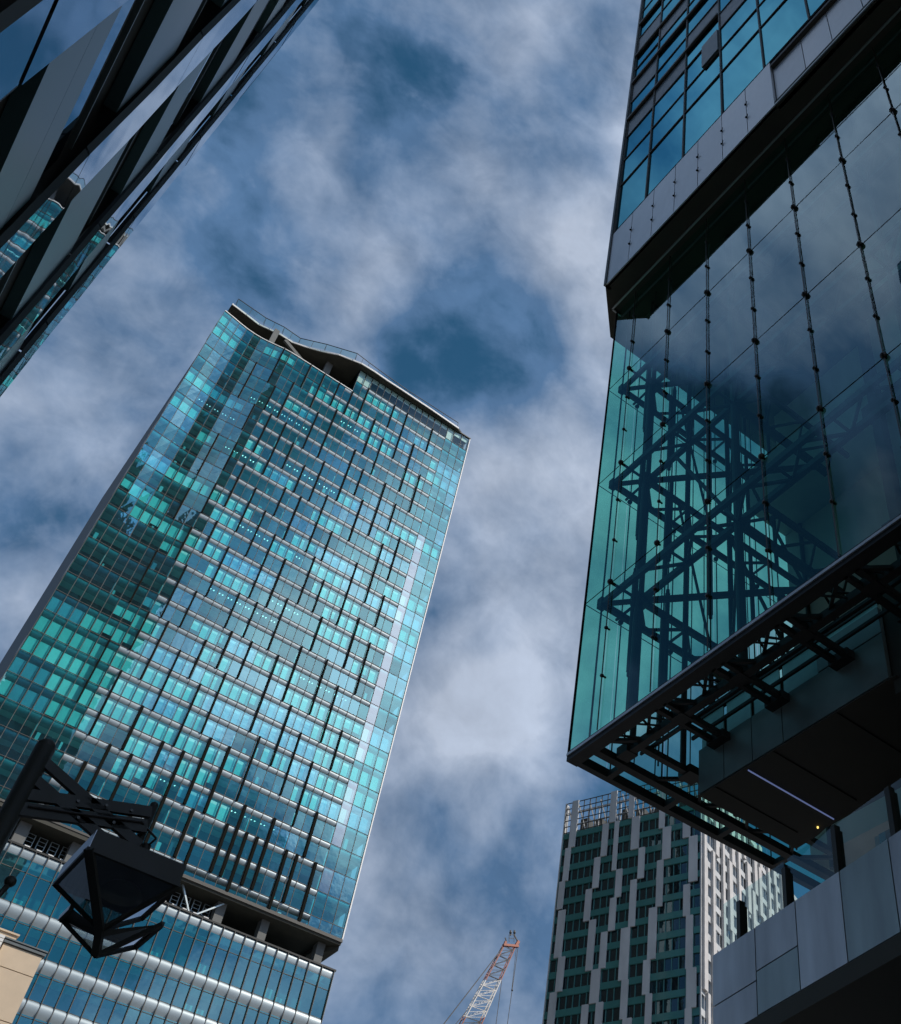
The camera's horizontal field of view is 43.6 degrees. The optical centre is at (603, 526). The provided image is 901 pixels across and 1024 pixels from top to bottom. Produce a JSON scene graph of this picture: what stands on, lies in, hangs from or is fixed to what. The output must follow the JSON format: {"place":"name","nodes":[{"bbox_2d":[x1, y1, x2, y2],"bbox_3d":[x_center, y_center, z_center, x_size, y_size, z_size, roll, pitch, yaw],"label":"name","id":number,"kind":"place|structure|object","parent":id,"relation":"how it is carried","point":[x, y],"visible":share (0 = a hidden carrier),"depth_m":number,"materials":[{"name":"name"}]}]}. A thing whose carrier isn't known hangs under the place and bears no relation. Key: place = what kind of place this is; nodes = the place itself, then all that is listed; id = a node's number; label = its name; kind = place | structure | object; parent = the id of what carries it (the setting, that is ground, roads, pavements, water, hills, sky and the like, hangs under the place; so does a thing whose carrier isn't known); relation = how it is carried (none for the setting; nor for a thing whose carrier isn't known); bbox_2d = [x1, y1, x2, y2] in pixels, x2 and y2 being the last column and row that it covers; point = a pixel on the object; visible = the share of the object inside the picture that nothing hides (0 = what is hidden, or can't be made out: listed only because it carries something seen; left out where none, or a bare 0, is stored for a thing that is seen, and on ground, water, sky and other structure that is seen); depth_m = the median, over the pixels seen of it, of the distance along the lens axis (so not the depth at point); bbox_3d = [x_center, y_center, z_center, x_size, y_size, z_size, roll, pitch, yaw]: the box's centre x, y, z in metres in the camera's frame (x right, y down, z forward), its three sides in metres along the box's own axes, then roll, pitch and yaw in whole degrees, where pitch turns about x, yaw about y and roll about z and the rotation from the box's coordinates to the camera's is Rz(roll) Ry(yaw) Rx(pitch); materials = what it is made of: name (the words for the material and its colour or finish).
{"place":"outdoors","nodes":[
{"label":"outdoors","id":0,"kind":"place"},
{"bbox_2d":[0,299,470,1023],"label":"glass tower","id":1,"kind":"structure","parent":0,"point":[212,651],"depth_m":172.16,"materials":[{"name":"glass"}]},
{"bbox_2d":[0,678,12,695],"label":"window","id":2,"kind":"structure","parent":1,"relation":"in","point":[5,685],"depth_m":148.70,"materials":[{"name":"teal glass"}]},
{"bbox_2d":[7,684,25,703],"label":"window","id":3,"kind":"structure","parent":1,"relation":"in","point":[17,692],"depth_m":149.17,"materials":[{"name":"blue glass"}]},
{"bbox_2d":[8,657,26,675],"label":"window","id":4,"kind":"structure","parent":1,"relation":"in","point":[17,665],"depth_m":151.37,"materials":[{"name":"blue glass"}]},
{"bbox_2d":[20,690,38,708],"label":"window","id":5,"kind":"structure","parent":1,"relation":"in","point":[30,697],"depth_m":149.86,"materials":[{"name":"blue glass"}]},
{"bbox_2d":[20,662,38,681],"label":"window","id":6,"kind":"structure","parent":1,"relation":"in","point":[30,670],"depth_m":152.04,"materials":[{"name":"blue glass"}]},
{"bbox_2d":[21,636,38,654],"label":"window","id":7,"kind":"structure","parent":1,"relation":"in","point":[31,642],"depth_m":154.21,"materials":[{"name":"teal glass"}]},
{"bbox_2d":[32,695,49,714],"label":"window","id":8,"kind":"structure","parent":1,"relation":"in","point":[42,702],"depth_m":150.49,"materials":[{"name":"blue glass"}]},
{"bbox_2d":[32,642,50,659],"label":"window","id":9,"kind":"structure","parent":1,"relation":"in","point":[41,651],"depth_m":154.89,"materials":[{"name":"teal glass"}]},
{"bbox_2d":[33,668,50,686],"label":"window","id":10,"kind":"structure","parent":1,"relation":"in","point":[42,676],"depth_m":152.69,"materials":[{"name":"blue glass"}]},
{"bbox_2d":[33,616,50,632],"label":"window","id":11,"kind":"structure","parent":1,"relation":"in","point":[43,622],"depth_m":157.06,"materials":[{"name":"teal glass"}]},
{"bbox_2d":[45,701,60,717],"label":"window","id":12,"kind":"structure","parent":1,"relation":"in","point":[54,706],"depth_m":151.19,"materials":[{"name":"teal glass"}]},
{"bbox_2d":[45,674,61,690],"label":"window","id":13,"kind":"structure","parent":1,"relation":"in","point":[54,681],"depth_m":153.34,"materials":[{"name":"teal glass"}]},
{"bbox_2d":[45,597,61,613],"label":"window","id":14,"kind":"structure","parent":1,"relation":"in","point":[54,603],"depth_m":159.88,"materials":[{"name":"blue glass"}]},
{"bbox_2d":[45,621,62,639],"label":"window","id":15,"kind":"structure","parent":1,"relation":"in","point":[54,629],"depth_m":157.71,"materials":[{"name":"teal glass"}]},
{"bbox_2d":[45,648,62,664],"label":"window","id":16,"kind":"structure","parent":1,"relation":"in","point":[53,657],"depth_m":155.55,"materials":[{"name":"teal glass"}]},
{"bbox_2d":[55,706,71,724],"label":"window","id":17,"kind":"structure","parent":1,"relation":"in","point":[62,716],"depth_m":151.67,"materials":[{"name":"teal glass"}]},
{"bbox_2d":[56,679,72,695],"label":"window","id":18,"kind":"structure","parent":1,"relation":"in","point":[65,685],"depth_m":153.94,"materials":[{"name":"teal glass"}]},
{"bbox_2d":[57,602,73,619],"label":"window","id":19,"kind":"structure","parent":1,"relation":"in","point":[65,610],"depth_m":160.58,"materials":[{"name":"blue glass"}]},
{"bbox_2d":[57,627,73,645],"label":"window","id":20,"kind":"structure","parent":1,"relation":"in","point":[66,634],"depth_m":158.40,"materials":[{"name":"teal glass"}]},
{"bbox_2d":[57,653,73,670],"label":"window","id":21,"kind":"structure","parent":1,"relation":"in","point":[66,659],"depth_m":156.18,"materials":[{"name":"teal glass"}]},
{"bbox_2d":[67,711,82,726],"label":"window","id":22,"kind":"structure","parent":1,"relation":"in","point":[75,717],"depth_m":152.34,"materials":[{"name":"teal glass"}]},
{"bbox_2d":[67,684,82,701],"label":"window","id":23,"kind":"structure","parent":1,"relation":"in","point":[76,690],"depth_m":154.51,"materials":[{"name":"teal glass"}]},
{"bbox_2d":[68,658,83,675],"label":"window","id":24,"kind":"structure","parent":1,"relation":"in","point":[77,664],"depth_m":156.81,"materials":[{"name":"teal glass"}]},
{"bbox_2d":[68,633,84,650],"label":"window","id":25,"kind":"structure","parent":1,"relation":"in","point":[77,639],"depth_m":159.06,"materials":[{"name":"teal glass"}]},
{"bbox_2d":[69,608,84,625],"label":"window","id":26,"kind":"structure","parent":1,"relation":"in","point":[77,615],"depth_m":161.29,"materials":[{"name":"blue glass"}]},
{"bbox_2d":[78,689,93,706],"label":"window","id":27,"kind":"structure","parent":1,"relation":"in","point":[87,695],"depth_m":155.11,"materials":[{"name":"teal glass"}]},
{"bbox_2d":[79,663,93,680],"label":"window","id":28,"kind":"structure","parent":1,"relation":"in","point":[87,669],"depth_m":157.36,"materials":[{"name":"teal glass"}]},
{"bbox_2d":[79,638,94,655],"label":"window","id":29,"kind":"structure","parent":1,"relation":"in","point":[88,644],"depth_m":159.65,"materials":[{"name":"teal glass"}]},
{"bbox_2d":[79,614,94,630],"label":"window","id":30,"kind":"structure","parent":1,"relation":"in","point":[88,620],"depth_m":161.92,"materials":[{"name":"teal glass"}]},
{"bbox_2d":[89,668,104,685],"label":"window","id":31,"kind":"structure","parent":1,"relation":"in","point":[98,674],"depth_m":157.98,"materials":[{"name":"teal glass"}]},
{"bbox_2d":[89,643,104,659],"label":"window","id":32,"kind":"structure","parent":1,"relation":"in","point":[98,649],"depth_m":160.27,"materials":[{"name":"teal glass"}]},
{"bbox_2d":[91,619,104,633],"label":"window","id":33,"kind":"structure","parent":1,"relation":"in","point":[98,625],"depth_m":162.60,"materials":[{"name":"teal glass"}]},
{"bbox_2d":[100,648,114,664],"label":"window","id":34,"kind":"structure","parent":1,"relation":"in","point":[108,654],"depth_m":160.86,"materials":[{"name":"teal glass"}]},
{"bbox_2d":[103,624,114,635],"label":"window","id":35,"kind":"structure","parent":1,"relation":"in","point":[108,629],"depth_m":163.39,"materials":[{"name":"teal glass"}]},
{"bbox_2d":[111,629,125,643],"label":"window","id":36,"kind":"structure","parent":1,"relation":"in","point":[118,635],"depth_m":163.75,"materials":[{"name":"teal glass"}]},
{"bbox_2d":[113,605,124,616],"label":"window","id":37,"kind":"structure","parent":1,"relation":"in","point":[119,611],"depth_m":166.25,"materials":[{"name":"teal glass"}]},
{"bbox_2d":[123,633,134,644],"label":"window","id":38,"kind":"structure","parent":1,"relation":"in","point":[128,639],"depth_m":164.59,"materials":[{"name":"teal glass"}]},
{"bbox_2d":[123,610,134,621],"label":"window","id":39,"kind":"structure","parent":1,"relation":"in","point":[128,615],"depth_m":166.82,"materials":[{"name":"teal glass"}]},
{"bbox_2d":[131,615,144,630],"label":"window","id":40,"kind":"structure","parent":1,"relation":"in","point":[138,620],"depth_m":167.08,"materials":[{"name":"teal glass"}]},
{"bbox_2d":[0,0,824,1023],"label":"sky","id":41,"kind":"structure","parent":0,"point":[424,191],"materials":[{"name":"blue"}]},
{"bbox_2d":[542,782,796,1023],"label":"panelled tower","id":42,"kind":"structure","parent":0,"point":[644,929],"depth_m":203.17,"materials":[{"name":"grey concrete"}]},
{"bbox_2d":[606,1009,612,1021],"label":"window","id":43,"kind":"structure","parent":42,"relation":"in","point":[609,1012],"depth_m":190.23,"materials":[{"name":"black glass"}]},
{"bbox_2d":[607,988,613,1001],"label":"window","id":44,"kind":"structure","parent":42,"relation":"in","point":[610,991],"depth_m":192.95,"materials":[{"name":"black glass"}]},
{"bbox_2d":[613,1008,619,1020],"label":"window","id":45,"kind":"structure","parent":42,"relation":"in","point":[616,1010],"depth_m":189.77,"materials":[{"name":"black glass"}]},
{"bbox_2d":[614,987,620,999],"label":"window","id":46,"kind":"structure","parent":42,"relation":"in","point":[617,990],"depth_m":192.43,"materials":[{"name":"black glass"}]},
{"bbox_2d":[544,810,699,1023],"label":"window","id":47,"kind":"structure","parent":42,"relation":"in","point":[696,1019],"depth_m":208.06,"materials":[{"name":"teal glass"}]},
{"bbox_2d":[627,1005,633,1017],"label":"window","id":48,"kind":"structure","parent":42,"relation":"in","point":[630,1013],"depth_m":188.80,"materials":[{"name":"black glass"}]},
{"bbox_2d":[628,985,634,997],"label":"window","id":49,"kind":"structure","parent":42,"relation":"in","point":[631,987],"depth_m":191.44,"materials":[{"name":"black glass"}]},
{"bbox_2d":[634,1004,640,1017],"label":"window","id":50,"kind":"structure","parent":42,"relation":"in","point":[637,1007],"depth_m":188.27,"materials":[{"name":"black glass"}]},
{"bbox_2d":[635,983,641,996],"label":"window","id":51,"kind":"structure","parent":42,"relation":"in","point":[638,986],"depth_m":190.93,"materials":[{"name":"black glass"}]},
{"bbox_2d":[650,981,655,993],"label":"window","id":52,"kind":"structure","parent":42,"relation":"in","point":[652,984],"depth_m":190.00,"materials":[{"name":"black glass"}]},
{"bbox_2d":[651,961,656,973],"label":"window","id":53,"kind":"structure","parent":42,"relation":"in","point":[653,964],"depth_m":192.64,"materials":[{"name":"black glass"}]},
{"bbox_2d":[656,1000,662,1013],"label":"window","id":54,"kind":"structure","parent":42,"relation":"in","point":[659,1009],"depth_m":186.83,"materials":[{"name":"black glass"}]},
{"bbox_2d":[657,980,662,992],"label":"window","id":55,"kind":"structure","parent":42,"relation":"in","point":[660,982],"depth_m":189.54,"materials":[{"name":"black glass"}]},
{"bbox_2d":[658,959,663,971],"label":"window","id":56,"kind":"structure","parent":42,"relation":"in","point":[660,962],"depth_m":192.19,"materials":[{"name":"black glass"}]},
{"bbox_2d":[664,999,669,1012],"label":"window","id":57,"kind":"structure","parent":42,"relation":"in","point":[666,1002],"depth_m":186.35,"materials":[{"name":"black glass"}]},
{"bbox_2d":[664,978,670,991],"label":"window","id":58,"kind":"structure","parent":42,"relation":"in","point":[667,983],"depth_m":189.03,"materials":[{"name":"blue glass"}]},
{"bbox_2d":[665,958,670,970],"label":"window","id":59,"kind":"structure","parent":42,"relation":"in","point":[667,961],"depth_m":191.68,"materials":[{"name":"blue glass"}]},
{"bbox_2d":[671,998,677,1011],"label":"window","id":60,"kind":"structure","parent":42,"relation":"in","point":[674,1002],"depth_m":185.87,"materials":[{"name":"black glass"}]},
{"bbox_2d":[672,977,677,989],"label":"window","id":61,"kind":"structure","parent":42,"relation":"in","point":[674,980],"depth_m":188.52,"materials":[{"name":"black glass"}]},
{"bbox_2d":[672,957,677,969],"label":"window","id":62,"kind":"structure","parent":42,"relation":"in","point":[674,960],"depth_m":191.21,"materials":[{"name":"blue glass"}]},
{"bbox_2d":[672,937,678,949],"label":"window","id":63,"kind":"structure","parent":42,"relation":"in","point":[675,940],"depth_m":193.80,"materials":[{"name":"blue glass"}]},
{"bbox_2d":[679,997,684,1009],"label":"window","id":64,"kind":"structure","parent":42,"relation":"in","point":[681,999],"depth_m":185.37,"materials":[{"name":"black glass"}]},
{"bbox_2d":[679,976,684,988],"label":"window","id":65,"kind":"structure","parent":42,"relation":"in","point":[681,979],"depth_m":188.06,"materials":[{"name":"blue glass"}]},
{"bbox_2d":[679,956,684,968],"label":"window","id":66,"kind":"structure","parent":42,"relation":"in","point":[682,958],"depth_m":190.74,"materials":[{"name":"black glass"}]},
{"bbox_2d":[694,953,699,965],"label":"window","id":67,"kind":"structure","parent":42,"relation":"in","point":[696,956],"depth_m":189.72,"materials":[{"name":"blue glass"}]},
{"bbox_2d":[701,801,778,1023],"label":"side window","id":68,"kind":"structure","parent":42,"relation":"in","point":[707,801],"depth_m":216.83,"materials":[{"name":"grey glass"}]},
{"bbox_2d":[566,0,900,889],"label":"overhanging glass building","id":69,"kind":"structure","parent":0,"point":[752,280],"depth_m":28.39,"materials":[{"name":"teal glass"}]},
{"bbox_2d":[616,157,647,229],"bbox_3d":[0.952,-10.973,36.430,0.001,3.340,1.490,33,-53,-22],"label":"upper window","id":70,"kind":"structure","parent":69,"relation":"in","point":[632,194],"depth_m":36.43,"materials":[{"name":"blue glass"}]},
{"bbox_2d":[621,133,649,183],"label":"upper window","id":71,"kind":"structure","parent":69,"relation":"in","point":[641,151],"depth_m":38.48,"materials":[{"name":"blue glass"}]},
{"bbox_2d":[625,110,651,157],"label":"upper window","id":72,"kind":"structure","parent":69,"relation":"in","point":[643,128],"depth_m":39.98,"materials":[{"name":"blue glass"}]},
{"bbox_2d":[630,76,654,113],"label":"upper window","id":73,"kind":"structure","parent":69,"relation":"in","point":[645,91],"depth_m":42.72,"materials":[{"name":"blue glass"}]},
{"bbox_2d":[635,45,657,76],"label":"upper window","id":74,"kind":"structure","parent":69,"relation":"in","point":[654,51],"depth_m":45.41,"materials":[{"name":"blue glass"}]},
{"bbox_2d":[636,31,658,67],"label":"upper window","id":75,"kind":"structure","parent":69,"relation":"in","point":[654,41],"depth_m":46.37,"materials":[{"name":"blue glass"}]},
{"bbox_2d":[642,0,657,18],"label":"upper window","id":76,"kind":"structure","parent":69,"relation":"in","point":[652,2],"depth_m":50.93,"materials":[{"name":"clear glass"}]},
{"bbox_2d":[640,1,661,35],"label":"upper window","id":77,"kind":"structure","parent":69,"relation":"in","point":[657,10],"depth_m":49.28,"materials":[{"name":"blue glass"}]},
{"bbox_2d":[647,117,682,195],"bbox_3d":[1.988,-11.877,35.518,0.004,3.340,1.690,33,-53,-22],"label":"upper window","id":78,"kind":"structure","parent":69,"relation":"in","point":[667,154],"depth_m":35.53,"materials":[{"name":"blue glass"}]},
{"bbox_2d":[651,93,683,149],"bbox_3d":[2.164,-13.688,37.512,0.006,1.940,1.690,33,-53,-22],"label":"upper window","id":79,"kind":"structure","parent":69,"relation":"in","point":[675,112],"depth_m":37.57,"materials":[{"name":"blue glass"}]},
{"bbox_2d":[653,72,684,125],"bbox_3d":[2.302,-15.043,39.010,0.001,1.990,1.690,33,-53,-23],"label":"upper window","id":80,"kind":"structure","parent":69,"relation":"in","point":[677,88],"depth_m":39.07,"materials":[{"name":"blue glass"}]},
{"bbox_2d":[662,0,679,20],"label":"upper window","id":81,"kind":"structure","parent":69,"relation":"in","point":[671,5],"depth_m":47.17,"materials":[{"name":"blue glass"}]},
{"bbox_2d":[657,23,685,70],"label":"upper window","id":82,"kind":"structure","parent":69,"relation":"in","point":[680,36],"depth_m":43.02,"materials":[{"name":"blue glass"}]},
{"bbox_2d":[657,39,685,81],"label":"upper window","id":83,"kind":"structure","parent":69,"relation":"in","point":[679,51],"depth_m":41.80,"materials":[{"name":"blue glass"}]},
{"bbox_2d":[659,9,686,47],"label":"upper window","id":84,"kind":"structure","parent":69,"relation":"in","point":[684,14],"depth_m":44.47,"materials":[{"name":"blue glass"}]},
{"bbox_2d":[686,52,702,87],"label":"upper window","id":85,"kind":"structure","parent":69,"relation":"in","point":[695,68],"depth_m":38.32,"materials":[{"name":"blue glass"}]},
{"bbox_2d":[684,76,720,154],"bbox_3d":[3.084,-12.837,34.548,0.003,3.340,1.690,33,-53,-23],"label":"upper window","id":86,"kind":"structure","parent":69,"relation":"in","point":[706,110],"depth_m":34.55,"materials":[{"name":"blue glass"}]},
{"bbox_2d":[687,17,717,65],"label":"upper window","id":87,"kind":"structure","parent":69,"relation":"in","point":[696,48],"depth_m":39.50,"materials":[{"name":"blue glass"}]},
{"bbox_2d":[688,0,716,33],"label":"upper window","id":88,"kind":"structure","parent":69,"relation":"in","point":[705,5],"depth_m":42.07,"materials":[{"name":"blue glass"}]},
{"bbox_2d":[686,53,719,109],"bbox_3d":[3.261,-14.648,36.543,0.004,1.940,1.690,33,-53,-22],"label":"upper window","id":89,"kind":"structure","parent":69,"relation":"in","point":[712,70],"depth_m":36.58,"materials":[{"name":"blue glass"}]},
{"bbox_2d":[721,0,755,47],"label":"upper window","id":90,"kind":"structure","parent":69,"relation":"in","point":[744,11],"depth_m":37.10,"materials":[{"name":"blue glass"}]},
{"bbox_2d":[721,10,758,68],"bbox_3d":[4.363,-15.609,35.572,0.001,1.940,1.700,33,-53,-23],"label":"upper window","id":91,"kind":"structure","parent":69,"relation":"in","point":[750,27],"depth_m":35.62,"materials":[{"name":"blue glass"}]},
{"bbox_2d":[722,31,762,111],"bbox_3d":[4.183,-13.800,33.576,0.001,3.340,1.700,33,-53,-23],"label":"upper window","id":92,"kind":"structure","parent":69,"relation":"in","point":[747,64],"depth_m":33.57,"materials":[{"name":"blue glass"}]},
{"bbox_2d":[758,0,782,24],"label":"upper window","id":93,"kind":"structure","parent":69,"relation":"in","point":[767,7],"depth_m":34.74,"materials":[{"name":"blue glass"}]},
{"bbox_2d":[761,0,807,65],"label":"upper window","id":94,"kind":"structure","parent":69,"relation":"in","point":[791,15],"depth_m":32.51,"materials":[{"name":"blue glass"}]},
{"bbox_2d":[713,786,900,1023],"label":"parapet wall","id":95,"kind":"structure","parent":69,"relation":"on","point":[828,951],"depth_m":16.57,"materials":[{"name":"grey concrete"}]},
{"bbox_2d":[807,0,824,15],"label":"upper window","id":96,"kind":"structure","parent":69,"relation":"in","point":[813,5],"depth_m":31.15,"materials":[{"name":"blue glass"}]},
{"bbox_2d":[879,829,890,843],"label":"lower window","id":97,"kind":"structure","parent":69,"relation":"in","point":[883,836],"depth_m":22.31,"materials":[{"name":"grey glass"}]},
{"label":"ground","id":98,"kind":"structure","parent":0,"visible":0},
{"bbox_2d":[0,928,47,1023],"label":"beige building","id":99,"kind":"structure","parent":98,"relation":"on","point":[19,962],"depth_m":63.33,"materials":[{"name":"concrete"}]},
{"bbox_2d":[0,0,318,396],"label":"strip facade building","id":100,"kind":"structure","parent":98,"relation":"on","point":[108,108],"depth_m":10.93,"materials":[{"name":"black metal"}]},
{"bbox_2d":[41,0,134,175],"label":"window","id":101,"kind":"structure","parent":100,"relation":"in","point":[126,7],"depth_m":8.70,"materials":[{"name":"blue glass"}]},
{"bbox_2d":[444,930,519,1023],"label":"tower crane","id":102,"kind":"object","parent":98,"relation":"on","point":[506,945],"visible":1,"depth_m":243.78,"materials":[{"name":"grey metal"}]},
{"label":"pavement","id":103,"kind":"structure","parent":0,"visible":0},
{"bbox_2d":[0,738,185,958],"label":"street lamp","id":104,"kind":"object","parent":103,"relation":"on","point":[130,876],"visible":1,"depth_m":8.02,"materials":[{"name":"metal"}]},
{"bbox_2d":[0,875,16,896],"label":"rod finial","id":105,"kind":"object","parent":104,"relation":"attached to","point":[10,881],"visible":1,"depth_m":7.48,"materials":[{"name":"metal"}]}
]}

